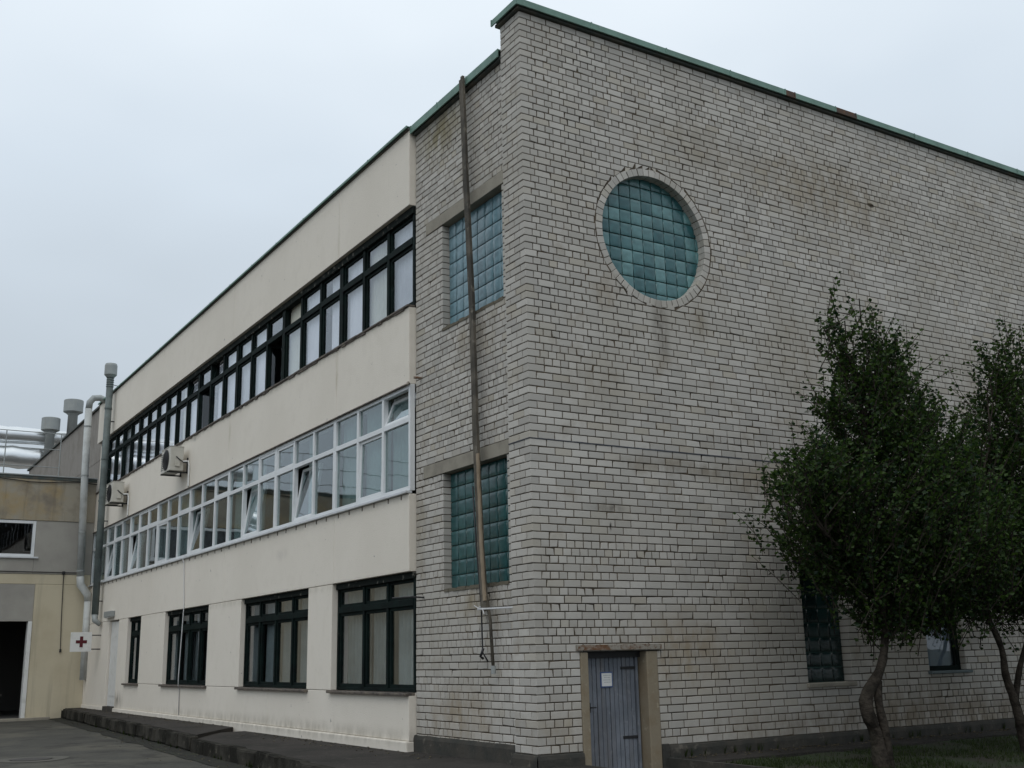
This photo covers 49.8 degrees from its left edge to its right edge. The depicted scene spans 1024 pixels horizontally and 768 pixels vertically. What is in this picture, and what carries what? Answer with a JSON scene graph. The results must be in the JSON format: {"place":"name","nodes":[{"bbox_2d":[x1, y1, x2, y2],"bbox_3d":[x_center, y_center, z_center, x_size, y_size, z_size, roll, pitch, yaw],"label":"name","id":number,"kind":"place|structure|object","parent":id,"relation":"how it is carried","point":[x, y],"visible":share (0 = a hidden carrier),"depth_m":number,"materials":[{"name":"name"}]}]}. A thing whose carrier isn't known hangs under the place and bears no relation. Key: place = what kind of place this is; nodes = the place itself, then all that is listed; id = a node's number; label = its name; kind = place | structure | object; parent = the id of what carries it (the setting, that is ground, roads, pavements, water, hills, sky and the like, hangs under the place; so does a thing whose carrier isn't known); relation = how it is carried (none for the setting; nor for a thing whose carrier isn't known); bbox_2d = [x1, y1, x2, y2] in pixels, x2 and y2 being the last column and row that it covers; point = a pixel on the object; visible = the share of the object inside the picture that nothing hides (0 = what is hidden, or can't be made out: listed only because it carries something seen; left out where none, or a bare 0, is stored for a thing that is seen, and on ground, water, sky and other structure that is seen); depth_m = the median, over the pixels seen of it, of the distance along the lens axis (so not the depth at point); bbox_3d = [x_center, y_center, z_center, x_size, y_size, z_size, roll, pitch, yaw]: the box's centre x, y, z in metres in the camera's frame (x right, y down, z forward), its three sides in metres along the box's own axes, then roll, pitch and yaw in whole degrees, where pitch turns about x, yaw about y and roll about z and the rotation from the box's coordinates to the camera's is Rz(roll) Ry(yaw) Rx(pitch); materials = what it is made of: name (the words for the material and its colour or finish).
{"place":"outdoors","nodes":[
{"label":"outdoors","id":0,"kind":"place"},
{"bbox_2d":[0,756,68,762],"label":"manhole cover","id":1,"kind":"object","parent":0,"point":[31,759],"visible":1,"depth_m":18.92,"materials":[{"name":"metal"}]},
{"bbox_2d":[41,417,60,454],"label":"roof vent","id":2,"kind":"object","parent":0,"point":[50,424],"visible":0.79,"depth_m":53.63,"materials":[{"name":"grey metal"}]},
{"bbox_2d":[63,399,83,434],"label":"roof vent","id":3,"kind":"object","parent":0,"point":[72,409],"visible":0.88,"depth_m":54.36,"materials":[{"name":"grey metal"}]},
{"bbox_2d":[27,405,152,582],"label":"building","id":4,"kind":"structure","parent":0,"point":[71,454],"depth_m":42.23,"materials":[{"name":"grey concrete"}]},
{"bbox_2d":[65,708,232,737],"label":"raised pavement","id":5,"kind":"structure","parent":0,"point":[205,729],"depth_m":23.48,"materials":[{"name":"concrete"}]},
{"bbox_2d":[0,720,670,767],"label":"yard road","id":6,"kind":"structure","parent":0,"point":[79,747],"depth_m":20.93,"materials":[{"name":"grey asphalt"}]},
{"bbox_2d":[0,472,97,721],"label":"workshop building","id":7,"kind":"structure","parent":6,"relation":"on","point":[41,606],"depth_m":34.23,"materials":[{"name":"beige paint"}]},
{"bbox_2d":[0,519,37,558],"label":"window","id":8,"kind":"structure","parent":7,"relation":"in","point":[2,555],"depth_m":34.07,"materials":[{"name":"white plastic"}]},
{"bbox_2d":[0,429,61,475],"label":"roof railing","id":9,"kind":"object","parent":7,"relation":"on","point":[5,446],"visible":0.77,"depth_m":36.59,"materials":[{"name":"grey metal"}]},
{"bbox_2d":[48,718,249,767],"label":"gutter","id":10,"kind":"object","parent":6,"relation":"on","point":[189,755],"visible":0.77,"depth_m":20.94,"materials":[{"name":"grey concrete"}]},
{"bbox_2d":[90,723,1015,767],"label":"weeds","id":11,"kind":"object","parent":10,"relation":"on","point":[735,749],"visible":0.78,"depth_m":16.32,"materials":[{"name":"green plant"}]},
{"bbox_2d":[61,709,334,767],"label":"kerb","id":12,"kind":"structure","parent":6,"relation":"on","point":[240,755],"depth_m":19.38,"materials":[{"name":"concrete"}]},
{"bbox_2d":[50,708,1009,766],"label":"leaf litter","id":13,"kind":"object","parent":6,"relation":"on","point":[440,757],"visible":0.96,"depth_m":16.82,"materials":[{"name":"brown plant"}]},
{"bbox_2d":[198,731,576,767],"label":"pavement","id":14,"kind":"structure","parent":0,"point":[334,755],"depth_m":15.52,"materials":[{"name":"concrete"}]},
{"bbox_2d":[0,0,1023,473],"label":"sky","id":15,"kind":"structure","parent":0,"point":[152,152],"materials":[{"name":"grey"}]},
{"bbox_2d":[570,765,600,767],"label":"pavement","id":16,"kind":"structure","parent":0,"point":[582,766],"depth_m":13.14,"materials":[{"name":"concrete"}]},
{"bbox_2d":[677,728,1016,761],"bbox_3d":[14.051,6.482,20.974,28.000,0.545,0.620,7,-16,-31],"label":"paved apron","id":17,"kind":"object","parent":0,"point":[839,747],"visible":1,"depth_m":15.01,"materials":[{"name":"concrete"}]},
{"bbox_2d":[721,733,1023,767],"bbox_3d":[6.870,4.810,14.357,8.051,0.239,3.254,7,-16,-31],"label":"grass","id":18,"kind":"structure","parent":0,"point":[973,743],"depth_m":14.02,"materials":[{"name":"green plant"}]},
{"bbox_2d":[733,271,1023,767],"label":"leafy tree","id":19,"kind":"object","parent":18,"relation":"on","point":[921,553],"visible":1,"depth_m":13.67,"materials":[{"name":"green plant"}]},
{"bbox_2d":[884,314,1023,752],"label":"leafy tree","id":20,"kind":"object","parent":18,"relation":"on","point":[1005,401],"visible":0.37,"depth_m":15.63,"materials":[{"name":"green plant"}]},
{"bbox_3d":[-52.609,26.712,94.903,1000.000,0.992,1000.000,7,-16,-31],"label":"ground","id":21,"kind":"structure","parent":0,"visible":0},
{"bbox_2d":[81,0,1023,767],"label":"office building","id":22,"kind":"structure","parent":21,"relation":"on","point":[669,246],"depth_m":16.59,"materials":[{"name":"brick"}]},
{"bbox_2d":[70,632,100,651],"bbox_3d":[-12.557,7.596,32.483,0.854,0.560,0.036,7,-16,-31],"label":"first aid sign","id":23,"kind":"object","parent":22,"relation":"attached to","point":[80,641],"visible":1,"depth_m":32.41,"materials":[{"name":"white plastic"}]},
{"bbox_2d":[76,395,104,679],"bbox_3d":[-13.381,4.705,34.825,0.735,8.984,0.248,7,-16,-31],"label":"downpipe","id":24,"kind":"object","parent":22,"relation":"attached to","point":[80,570],"visible":0.96,"depth_m":34.71,"materials":[{"name":"grey metal"}]},
{"bbox_2d":[88,532,105,586],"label":"window","id":25,"kind":"structure","parent":22,"relation":"in","point":[104,537],"depth_m":34.78,"materials":[{"name":"white plastic"}]},
{"bbox_2d":[91,363,117,625],"bbox_3d":[-12.484,3.292,33.798,0.502,8.086,0.380,-4,-14,9],"label":"vent pipe","id":26,"kind":"object","parent":22,"relation":"attached to","point":[110,372],"visible":0.99,"depth_m":33.74,"materials":[{"name":"grey metal"}]},
{"bbox_2d":[101,527,112,585],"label":"window","id":27,"kind":"structure","parent":22,"relation":"in","point":[106,529],"depth_m":33.78,"materials":[{"name":"white plastic"}]},
{"bbox_2d":[104,611,114,617],"bbox_3d":[-11.648,6.667,31.897,0.116,0.185,0.900,7,-16,-31],"label":"wall lamp","id":28,"kind":"object","parent":22,"relation":"attached to","point":[109,614],"visible":1,"depth_m":31.68,"materials":[{"name":"grey plastic"}]},
{"bbox_2d":[102,524,120,583],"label":"window","id":29,"kind":"structure","parent":22,"relation":"in","point":[108,563],"depth_m":33.20,"materials":[{"name":"white plastic"}]},
{"bbox_2d":[107,432,118,483],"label":"window","id":30,"kind":"structure","parent":22,"relation":"in","point":[113,437],"depth_m":34.88,"materials":[{"name":"green paint"}]},
{"bbox_2d":[107,621,118,706],"bbox_3d":[-11.281,7.934,31.315,0.090,2.340,1.140,7,-16,-31],"label":"door","id":31,"kind":"structure","parent":22,"relation":"in","point":[115,625],"depth_m":31.37,"materials":[{"name":"white metal"}]},
{"bbox_2d":[105,481,128,515],"bbox_3d":[-11.392,3.358,31.820,0.507,1.006,0.930,7,-16,-31],"label":"air conditioner","id":32,"kind":"object","parent":22,"relation":"on","point":[115,494],"visible":1,"depth_m":31.58,"materials":[{"name":"metal"}]},
{"bbox_2d":[109,520,128,582],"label":"window","id":33,"kind":"structure","parent":22,"relation":"in","point":[119,539],"depth_m":32.42,"materials":[{"name":"white plastic"}]},
{"bbox_2d":[114,427,127,480],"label":"window","id":34,"kind":"structure","parent":22,"relation":"in","point":[119,448],"depth_m":34.06,"materials":[{"name":"green paint"}]},
{"bbox_2d":[117,516,130,580],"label":"window","id":35,"kind":"structure","parent":22,"relation":"in","point":[124,537],"depth_m":31.77,"materials":[{"name":"white plastic"}]},
{"bbox_2d":[116,421,135,480],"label":"window","id":36,"kind":"structure","parent":22,"relation":"in","point":[127,428],"depth_m":33.28,"materials":[{"name":"green paint"}]},
{"bbox_2d":[121,617,140,685],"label":"window","id":37,"kind":"structure","parent":22,"relation":"in","point":[135,633],"depth_m":29.78,"materials":[{"name":"green paint"}]},
{"bbox_2d":[124,415,139,477],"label":"window","id":38,"kind":"structure","parent":22,"relation":"in","point":[136,421],"depth_m":32.48,"materials":[{"name":"green paint"}]},
{"bbox_2d":[125,512,145,575],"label":"window","id":39,"kind":"structure","parent":22,"relation":"in","point":[131,557],"depth_m":30.92,"materials":[{"name":"white plastic"}]},
{"bbox_2d":[133,508,148,575],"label":"window","id":40,"kind":"structure","parent":22,"relation":"in","point":[141,529],"depth_m":30.17,"materials":[{"name":"white plastic"}]},
{"bbox_2d":[132,408,152,472],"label":"window","id":41,"kind":"structure","parent":22,"relation":"in","point":[143,429],"depth_m":31.67,"materials":[{"name":"green paint"}]},
{"bbox_2d":[141,401,161,467],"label":"window","id":42,"kind":"structure","parent":22,"relation":"in","point":[152,409],"depth_m":30.89,"materials":[{"name":"black glass"}]},
{"bbox_2d":[142,504,164,571],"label":"window","id":43,"kind":"structure","parent":22,"relation":"in","point":[151,525],"depth_m":29.14,"materials":[{"name":"white plastic"}]},
{"bbox_2d":[150,394,166,461],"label":"window","id":44,"kind":"structure","parent":22,"relation":"in","point":[163,400],"depth_m":30.10,"materials":[{"name":"green paint"}]},
{"bbox_2d":[152,498,168,569],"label":"window","id":45,"kind":"structure","parent":22,"relation":"in","point":[158,563],"depth_m":28.57,"materials":[{"name":"white plastic"}]},
{"bbox_2d":[159,386,177,456],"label":"window","id":46,"kind":"structure","parent":22,"relation":"in","point":[171,396],"depth_m":29.30,"materials":[{"name":"green paint"}]},
{"bbox_2d":[162,494,185,564],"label":"window","id":47,"kind":"structure","parent":22,"relation":"in","point":[167,561],"depth_m":27.55,"materials":[{"name":"white plastic"}]},
{"bbox_2d":[160,446,189,486],"bbox_3d":[-8.216,2.071,26.894,0.507,1.006,0.930,7,-16,-31],"label":"air conditioner","id":48,"kind":"object","parent":22,"relation":"on","point":[172,460],"visible":1,"depth_m":26.66,"materials":[{"name":"metal"}]},
{"bbox_2d":[178,559,184,714],"bbox_3d":[-7.690,5.895,25.620,0.078,3.654,0.241,5,-15,-25],"label":"wall cable","id":49,"kind":"object","parent":22,"relation":"attached to","point":[181,636],"depth_m":25.57,"materials":[{"name":"white plastic"}]},
{"bbox_2d":[174,378,190,445],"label":"window","id":50,"kind":"structure","parent":22,"relation":"in","point":[182,404],"depth_m":28.48,"materials":[{"name":"green paint"}]},
{"bbox_2d":[158,605,208,687],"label":"window","id":51,"kind":"structure","parent":22,"relation":"in","point":[192,678],"depth_m":25.63,"materials":[{"name":"green paint"}]},
{"bbox_2d":[173,488,196,561],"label":"window","id":52,"kind":"structure","parent":22,"relation":"in","point":[186,493],"depth_m":26.97,"materials":[{"name":"white plastic"}]},
{"bbox_2d":[180,369,204,443],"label":"window","id":53,"kind":"structure","parent":22,"relation":"in","point":[193,380],"depth_m":27.70,"materials":[{"name":"green paint"}]},
{"bbox_2d":[184,482,209,560],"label":"window","id":54,"kind":"structure","parent":22,"relation":"in","point":[191,553],"depth_m":26.16,"materials":[{"name":"white plastic"}]},
{"bbox_2d":[191,361,218,436],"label":"window","id":55,"kind":"structure","parent":22,"relation":"in","point":[205,368],"depth_m":26.92,"materials":[{"name":"black glass"}]},
{"bbox_2d":[196,476,215,556],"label":"window","id":56,"kind":"structure","parent":22,"relation":"in","point":[202,551],"depth_m":25.39,"materials":[{"name":"white plastic"}]},
{"bbox_2d":[203,351,229,429],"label":"window","id":57,"kind":"structure","parent":22,"relation":"in","point":[219,358],"depth_m":26.08,"materials":[{"name":"green paint"}]},
{"bbox_2d":[209,470,228,551],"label":"window","id":58,"kind":"structure","parent":22,"relation":"in","point":[218,497],"depth_m":24.57,"materials":[{"name":"white plastic"}]},
{"bbox_2d":[216,340,237,421],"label":"window","id":59,"kind":"structure","parent":22,"relation":"in","point":[230,365],"depth_m":25.30,"materials":[{"name":"glass"}]},
{"bbox_2d":[223,463,243,546],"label":"window","id":60,"kind":"structure","parent":22,"relation":"in","point":[238,491],"depth_m":23.82,"materials":[{"name":"white plastic"}]},
{"bbox_2d":[229,329,251,413],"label":"window","id":61,"kind":"structure","parent":22,"relation":"in","point":[243,383],"depth_m":24.49,"materials":[{"name":"green paint"}]},
{"bbox_2d":[238,456,267,542],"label":"window","id":62,"kind":"structure","parent":22,"relation":"in","point":[253,502],"depth_m":22.96,"materials":[{"name":"white plastic"}]},
{"bbox_2d":[244,317,267,405],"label":"window","id":63,"kind":"structure","parent":22,"relation":"in","point":[259,354],"depth_m":23.69,"materials":[{"name":"green paint"}]},
{"bbox_2d":[253,448,275,538],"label":"window","id":64,"kind":"structure","parent":22,"relation":"in","point":[262,479],"depth_m":22.17,"materials":[{"name":"white plastic"}]},
{"bbox_2d":[234,589,312,691],"bbox_3d":[-4.438,4.863,20.803,0.348,1.766,3.740,7,-16,-31],"label":"window","id":65,"kind":"structure","parent":22,"relation":"in","point":[291,616],"depth_m":20.89,"materials":[{"name":"green paint"}]},
{"bbox_2d":[270,440,293,535],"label":"window","id":66,"kind":"structure","parent":22,"relation":"in","point":[280,471],"depth_m":21.34,"materials":[{"name":"white plastic"}]},
{"bbox_2d":[259,305,307,395],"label":"window","id":67,"kind":"structure","parent":22,"relation":"in","point":[277,314],"depth_m":22.94,"materials":[{"name":"green paint"}]},
{"bbox_2d":[276,291,328,385],"bbox_3d":[-4.051,-0.837,22.064,0.998,1.733,0.967,7,-16,-31],"label":"window","id":68,"kind":"structure","parent":22,"relation":"in","point":[292,332],"depth_m":22.10,"materials":[{"name":"green paint"}]},
{"bbox_2d":[288,430,323,529],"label":"window","id":69,"kind":"structure","parent":22,"relation":"in","point":[296,521],"depth_m":20.55,"materials":[{"name":"white plastic"}]},
{"bbox_2d":[294,277,326,374],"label":"window","id":70,"kind":"structure","parent":22,"relation":"in","point":[312,291],"depth_m":21.30,"materials":[{"name":"green paint"}]},
{"bbox_2d":[308,420,334,523],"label":"window","id":71,"kind":"structure","parent":22,"relation":"in","point":[316,457],"depth_m":19.78,"materials":[{"name":"white plastic"}]},
{"bbox_2d":[313,262,341,364],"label":"window","id":72,"kind":"structure","parent":22,"relation":"in","point":[335,273],"depth_m":20.44,"materials":[{"name":"green paint"}]},
{"bbox_2d":[329,409,357,517],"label":"window","id":73,"kind":"structure","parent":22,"relation":"in","point":[350,446],"depth_m":19.01,"materials":[{"name":"white plastic"}]},
{"bbox_2d":[334,244,363,351],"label":"window","id":74,"kind":"structure","parent":22,"relation":"in","point":[352,292],"depth_m":19.69,"materials":[{"name":"green paint"}]},
{"bbox_2d":[326,572,416,695],"bbox_3d":[-2.177,3.948,17.298,0.350,1.766,2.900,7,-16,-31],"label":"window","id":75,"kind":"structure","parent":22,"relation":"in","point":[360,607],"depth_m":17.37,"materials":[{"name":"green paint"}]},
{"bbox_2d":[356,226,387,337],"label":"window","id":76,"kind":"structure","parent":22,"relation":"in","point":[377,244],"depth_m":18.90,"materials":[{"name":"green paint"}]},
{"bbox_2d":[353,397,390,510],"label":"window","id":77,"kind":"structure","parent":22,"relation":"in","point":[373,438],"depth_m":18.16,"materials":[{"name":"white plastic"}]},
{"bbox_2d":[378,384,415,503],"bbox_3d":[-1.747,0.961,17.180,0.285,1.768,0.968,7,-16,-31],"label":"window","id":78,"kind":"structure","parent":22,"relation":"in","point":[403,425],"depth_m":17.31,"materials":[{"name":"glass"}]},
{"bbox_2d":[381,206,415,322],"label":"window","id":79,"kind":"structure","parent":22,"relation":"in","point":[402,279],"depth_m":18.07,"materials":[{"name":"green paint"}]},
{"bbox_2d":[392,596,423,598],"bbox_3d":[-1.565,3.127,16.146,0.650,0.043,0.155,-12,-17,37],"label":"iron bar","id":80,"kind":"object","parent":22,"relation":"attached to","point":[408,597],"visible":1,"depth_m":16.01,"materials":[{"name":"metal"}]},
{"bbox_2d":[406,376,421,385],"bbox_3d":[-1.514,-0.039,16.861,0.300,0.129,0.131,-10,-17,33],"label":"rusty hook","id":81,"kind":"object","parent":22,"relation":"attached to","point":[415,377],"visible":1,"depth_m":16.82,"materials":[{"name":"metal"}]},
{"bbox_2d":[442,191,503,331],"bbox_3d":[-0.515,-1.775,15.970,0.217,1.686,1.726,7,-16,-31],"label":"window","id":82,"kind":"structure","parent":22,"relation":"in","point":[486,220],"depth_m":15.94,"materials":[{"name":"blue glass"}]},
{"bbox_2d":[459,75,495,673],"bbox_3d":[-0.510,-0.439,15.293,0.124,8.632,0.657,7,-16,-31],"label":"wooden pole","id":83,"kind":"object","parent":22,"relation":"attached to","point":[476,439],"visible":1,"depth_m":15.20,"materials":[{"name":"brown wood"}]},
{"bbox_2d":[472,486,488,661],"bbox_3d":[-0.433,2.487,14.603,0.068,2.328,0.319,7,-16,-31],"label":"black cable","id":84,"kind":"object","parent":83,"relation":"hanging from","point":[481,654],"visible":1,"depth_m":14.59,"materials":[{"name":"rubber"}]},
{"bbox_2d":[474,605,512,613],"bbox_3d":[-0.258,2.884,14.154,0.117,0.129,0.816,8,-17,-33],"label":"tie cord","id":85,"kind":"object","parent":83,"relation":"attached to","point":[480,608],"visible":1,"depth_m":14.13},
{"bbox_2d":[444,458,510,591],"bbox_3d":[-0.436,1.937,15.060,0.217,1.686,1.740,7,-16,-31],"label":"window","id":86,"kind":"structure","parent":22,"relation":"in","point":[494,481],"depth_m":15.07,"materials":[{"name":"green glass"}]},
{"bbox_2d":[588,657,641,767],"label":"door","id":87,"kind":"structure","parent":22,"relation":"in","point":[613,682],"depth_m":13.94,"materials":[{"name":"wood"}]},
{"bbox_2d":[595,169,709,307],"bbox_3d":[1.994,-2.082,15.939,2.183,2.140,0.211,7,-16,-31],"label":"window","id":88,"kind":"structure","parent":22,"relation":"in","point":[652,237],"depth_m":16.01,"materials":[{"name":"glass"}]},
{"bbox_2d":[800,566,857,687],"bbox_3d":[4.521,3.514,16.077,0.990,1.732,0.258,7,-16,-31],"label":"window","id":89,"kind":"structure","parent":22,"relation":"in","point":[823,649],"depth_m":16.10,"materials":[{"name":"teal glass"}]},
{"bbox_2d":[925,588,972,673],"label":"window","id":90,"kind":"structure","parent":22,"relation":"in","point":[944,657],"depth_m":17.44,"materials":[{"name":"grey glass"}]},
{"bbox_2d":[584,758,771,767],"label":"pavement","id":91,"kind":"structure","parent":21,"relation":"on","point":[679,763],"depth_m":13.45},
{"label":"far building","id":92,"kind":"object","parent":21,"relation":"on","visible":0},
{"bbox_2d":[0,445,43,468],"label":"silver duct","id":93,"kind":"object","parent":92,"relation":"on","point":[15,456],"visible":0.69,"depth_m":53.25,"materials":[{"name":"metal"}]},
{"bbox_2d":[0,425,66,444],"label":"silver duct","id":94,"kind":"object","parent":92,"relation":"on","point":[21,437],"visible":0.39,"depth_m":53.71,"materials":[{"name":"metal"}]}
]}

